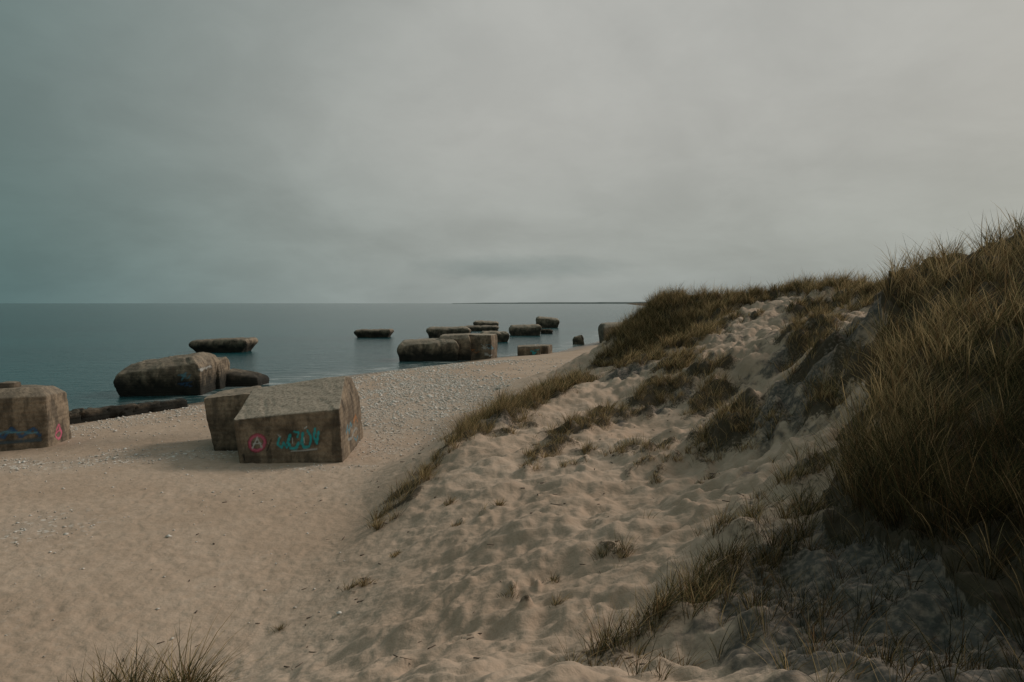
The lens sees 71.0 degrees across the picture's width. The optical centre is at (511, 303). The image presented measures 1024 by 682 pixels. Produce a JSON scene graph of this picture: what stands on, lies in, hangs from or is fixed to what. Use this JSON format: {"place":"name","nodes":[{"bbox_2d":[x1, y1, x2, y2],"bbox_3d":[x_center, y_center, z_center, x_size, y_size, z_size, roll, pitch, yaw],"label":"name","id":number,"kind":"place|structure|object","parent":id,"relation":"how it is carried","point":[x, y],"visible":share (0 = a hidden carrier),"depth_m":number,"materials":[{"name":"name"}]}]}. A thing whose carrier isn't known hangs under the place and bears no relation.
{"place":"outdoors","nodes":[
{"label":"outdoors","id":0,"kind":"place"},
{"bbox_2d":[0,303,641,410],"bbox_3d":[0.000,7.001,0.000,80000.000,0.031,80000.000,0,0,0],"label":"sea","id":1,"kind":"structure","parent":0,"point":[82,355],"depth_m":160.21,"materials":[{"name":"liquid"}]},
{"bbox_2d":[113,352,268,396],"bbox_3d":[-25.786,6.017,58.482,8.980,4.194,9.879,0,0,0],"label":"concrete bunker","id":2,"kind":"object","parent":1,"relation":"in","point":[199,373],"visible":0.77,"depth_m":54.33},
{"bbox_2d":[189,337,257,352],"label":"concrete bunker","id":3,"kind":"object","parent":1,"relation":"in","point":[241,344],"visible":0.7,"depth_m":101.58},
{"bbox_2d":[354,329,393,337],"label":"concrete bunker","id":4,"kind":"object","parent":1,"relation":"in","point":[373,333],"visible":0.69,"depth_m":145.54},
{"bbox_2d":[397,333,470,360],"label":"concrete bunker","id":5,"kind":"object","parent":1,"relation":"in","point":[449,347],"visible":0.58,"depth_m":86.75},
{"bbox_2d":[426,326,470,337],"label":"concrete bunker","id":6,"kind":"object","parent":1,"relation":"in","point":[435,332],"visible":0.54,"depth_m":145.40},
{"bbox_2d":[466,325,498,330],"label":"concrete bunker","id":7,"kind":"object","parent":1,"relation":"in","point":[484,328],"visible":0.5,"depth_m":179.31},
{"bbox_2d":[469,333,497,359],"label":"concrete bunker","id":8,"kind":"object","parent":1,"relation":"in","point":[484,346],"visible":0.55,"depth_m":88.07},
{"bbox_2d":[473,320,498,325],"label":"concrete bunker","id":9,"kind":"object","parent":1,"relation":"in","point":[480,322],"visible":0.52,"depth_m":197.57},
{"bbox_2d":[480,331,509,341],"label":"concrete bunker","id":10,"kind":"object","parent":1,"relation":"in","point":[503,336],"visible":0.53,"depth_m":128.72},
{"bbox_2d":[509,324,541,335],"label":"concrete bunker","id":11,"kind":"object","parent":1,"relation":"in","point":[526,330],"visible":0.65,"depth_m":154.18},
{"bbox_2d":[517,344,551,355],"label":"concrete bunker","id":12,"kind":"object","parent":1,"relation":"in","point":[533,349],"visible":0.54,"depth_m":89.56},
{"bbox_2d":[541,329,552,333],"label":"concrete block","id":13,"kind":"object","parent":1,"relation":"in","point":[546,331],"visible":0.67,"depth_m":163.91,"materials":[{"name":"concrete"}]},
{"bbox_2d":[536,316,559,327],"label":"concrete bunker","id":14,"kind":"object","parent":1,"relation":"in","point":[547,322],"visible":0.69,"depth_m":202.84},
{"bbox_2d":[572,335,583,343],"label":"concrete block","id":15,"kind":"object","parent":1,"relation":"in","point":[578,339],"visible":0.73,"depth_m":121.71,"materials":[{"name":"concrete"}]},
{"bbox_2d":[598,322,621,342],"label":"concrete bunker","id":16,"kind":"object","parent":1,"relation":"in","point":[602,331],"visible":0.33,"depth_m":118.37},
{"bbox_2d":[0,234,1023,681],"bbox_3d":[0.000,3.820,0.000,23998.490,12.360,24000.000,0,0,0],"label":"ground","id":17,"kind":"structure","parent":0,"point":[440,582],"depth_m":14.19,"materials":[{"name":"beige sand"}]},
{"bbox_2d":[0,381,71,450],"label":"concrete bunker","id":18,"kind":"object","parent":17,"relation":"on","point":[34,416],"visible":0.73,"depth_m":30.25},
{"bbox_2d":[69,398,187,424],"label":"concrete seawall","id":19,"kind":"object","parent":17,"relation":"on","point":[82,415],"visible":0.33,"depth_m":41.76,"materials":[{"name":"concrete"}]},
{"bbox_2d":[204,386,260,450],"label":"concrete slab","id":20,"kind":"structure","parent":17,"relation":"on","point":[223,408],"depth_m":29.34,"materials":[{"name":"grey concrete"}]},
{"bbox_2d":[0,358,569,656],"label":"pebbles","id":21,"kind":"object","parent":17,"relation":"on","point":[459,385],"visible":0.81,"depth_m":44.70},
{"bbox_2d":[234,376,362,462],"bbox_3d":[-8.662,4.940,29.645,4.635,3.774,5.325,0,0,0],"label":"concrete bunker","id":22,"kind":"object","parent":17,"relation":"on","point":[315,421],"visible":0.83,"depth_m":27.04},
{"bbox_2d":[20,205,1023,681],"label":"marram grass","id":23,"kind":"structure","parent":17,"relation":"on","point":[924,483],"depth_m":9.48,"materials":[{"name":"green plant"}]},
{"bbox_2d":[123,267,1023,669],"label":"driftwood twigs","id":24,"kind":"object","parent":17,"relation":"on","point":[543,581],"visible":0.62,"depth_m":12.94,"materials":[{"name":"brown wood"}]},
{"bbox_2d":[0,0,1023,302],"label":"sky","id":25,"kind":"structure","parent":0,"point":[152,151],"materials":[{"name":"grey"}]},
{"bbox_2d":[452,302,648,303],"bbox_3d":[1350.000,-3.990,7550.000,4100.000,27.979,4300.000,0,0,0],"label":"distant headland","id":26,"kind":"structure","parent":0,"point":[558,303],"depth_m":7592.19,"materials":[{"name":"grey"}]}
]}

